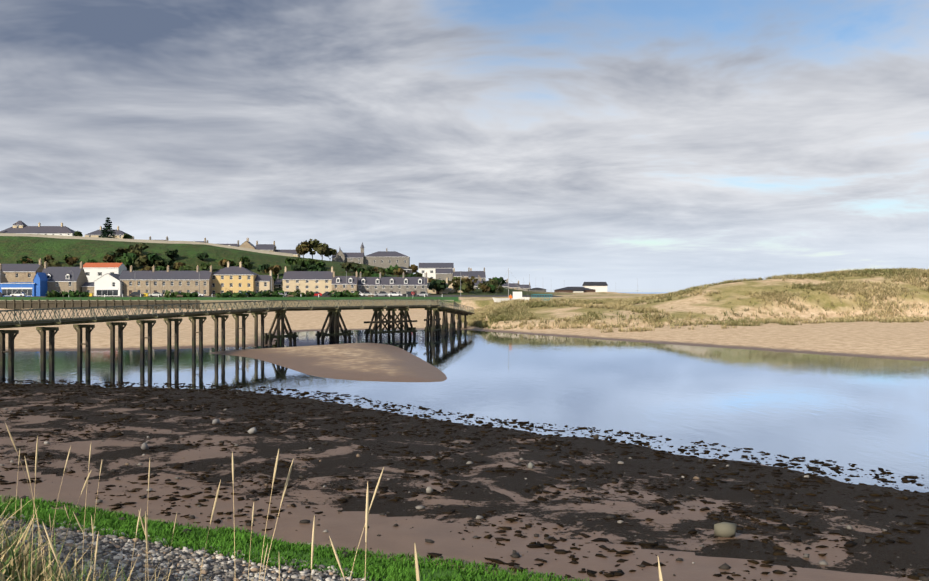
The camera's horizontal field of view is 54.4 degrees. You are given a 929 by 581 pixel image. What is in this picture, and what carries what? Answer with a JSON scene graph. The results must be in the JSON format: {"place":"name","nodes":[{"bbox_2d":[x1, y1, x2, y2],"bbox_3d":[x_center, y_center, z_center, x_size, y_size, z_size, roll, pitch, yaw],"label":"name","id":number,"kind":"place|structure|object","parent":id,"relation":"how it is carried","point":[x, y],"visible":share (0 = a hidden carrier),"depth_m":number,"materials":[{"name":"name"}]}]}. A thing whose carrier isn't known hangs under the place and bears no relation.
{"place":"outdoors","nodes":[
{"label":"outdoors","id":0,"kind":"place"},
{"bbox_2d":[0,236,928,580],"bbox_3d":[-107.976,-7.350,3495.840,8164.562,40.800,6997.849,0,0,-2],"label":"ground","id":1,"kind":"structure","parent":0,"point":[496,490],"depth_m":29.96,"materials":[{"name":"beige sand"}]},
{"bbox_2d":[0,494,259,580],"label":"bank grass","id":2,"kind":"structure","parent":1,"relation":"on","point":[15,565],"depth_m":7.18,"materials":[{"name":"plant"}]},
{"bbox_2d":[0,233,292,256],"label":"crest wall","id":3,"kind":"structure","parent":1,"relation":"on","point":[144,241],"depth_m":396.20,"materials":[{"name":"stone"}]},
{"bbox_2d":[0,513,392,580],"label":"pebbles","id":4,"kind":"object","parent":1,"relation":"on","point":[195,572],"visible":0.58,"depth_m":16.94,"materials":[{"name":"gravel"}]},
{"bbox_2d":[0,299,453,309],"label":"bridge railing","id":5,"kind":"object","parent":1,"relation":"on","point":[13,304],"depth_m":248.70,"materials":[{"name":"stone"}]},
{"bbox_2d":[0,271,460,297],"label":"street furniture","id":6,"kind":"object","parent":1,"relation":"on","point":[318,294],"visible":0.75,"depth_m":288.48,"materials":[{"name":"white paint"}]},
{"bbox_2d":[17,217,505,297],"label":"tree","id":7,"kind":"object","parent":1,"relation":"on","point":[130,256],"depth_m":350.83,"materials":[{"name":"green plant"}]},
{"bbox_2d":[0,221,530,295],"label":"town buildings","id":8,"kind":"structure","parent":1,"relation":"on","point":[106,279],"depth_m":311.94,"materials":[{"name":"stone"}]},
{"bbox_2d":[0,495,588,580],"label":"turf blades","id":9,"kind":"object","parent":1,"relation":"on","point":[243,537],"visible":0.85,"depth_m":18.92,"materials":[{"name":"green plant"}]},
{"bbox_2d":[5,423,662,580],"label":"grass stalks","id":10,"kind":"object","parent":1,"relation":"on","point":[332,544],"depth_m":4.48,"materials":[{"name":"beige plant"}]},
{"bbox_2d":[141,419,736,537],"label":"rocks","id":11,"kind":"object","parent":1,"relation":"on","point":[725,529],"visible":0.85,"depth_m":21.32,"materials":[{"name":"stone"}]},
{"bbox_2d":[0,378,928,580],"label":"seaweed clumps","id":12,"kind":"object","parent":1,"relation":"on","point":[790,485],"visible":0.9,"depth_m":29.57,"materials":[{"name":"black plant"}]},
{"bbox_2d":[0,381,928,580],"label":"pebbles","id":13,"kind":"object","parent":1,"relation":"on","point":[724,566],"visible":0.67,"depth_m":25.71,"materials":[{"name":"grey stone"}]},
{"bbox_2d":[492,268,638,302],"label":"harbour and boat","id":14,"kind":"object","parent":1,"relation":"on","point":[594,287],"visible":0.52,"depth_m":522.14,"materials":[{"name":"painted render"},{"name":"slate"},{"name":"painted metal"}]},
{"bbox_2d":[455,267,928,332],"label":"dune grass","id":15,"kind":"structure","parent":1,"relation":"on","point":[504,310],"depth_m":163.76,"materials":[{"name":"beige plant"}]},
{"bbox_2d":[0,292,928,492],"bbox_3d":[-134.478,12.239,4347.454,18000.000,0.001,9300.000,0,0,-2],"label":"water","id":16,"kind":"structure","parent":0,"point":[866,415],"depth_m":57.58,"materials":[{"name":"blue liquid"}]},
{"bbox_2d":[0,299,474,375],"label":"footbridge","id":17,"kind":"object","parent":16,"relation":"in","point":[334,324],"visible":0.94,"depth_m":93.72,"materials":[{"name":"wood"}]},
{"bbox_2d":[0,0,928,291],"label":"sky","id":18,"kind":"structure","parent":0,"point":[626,145],"materials":[{"name":"grey"}]}
]}

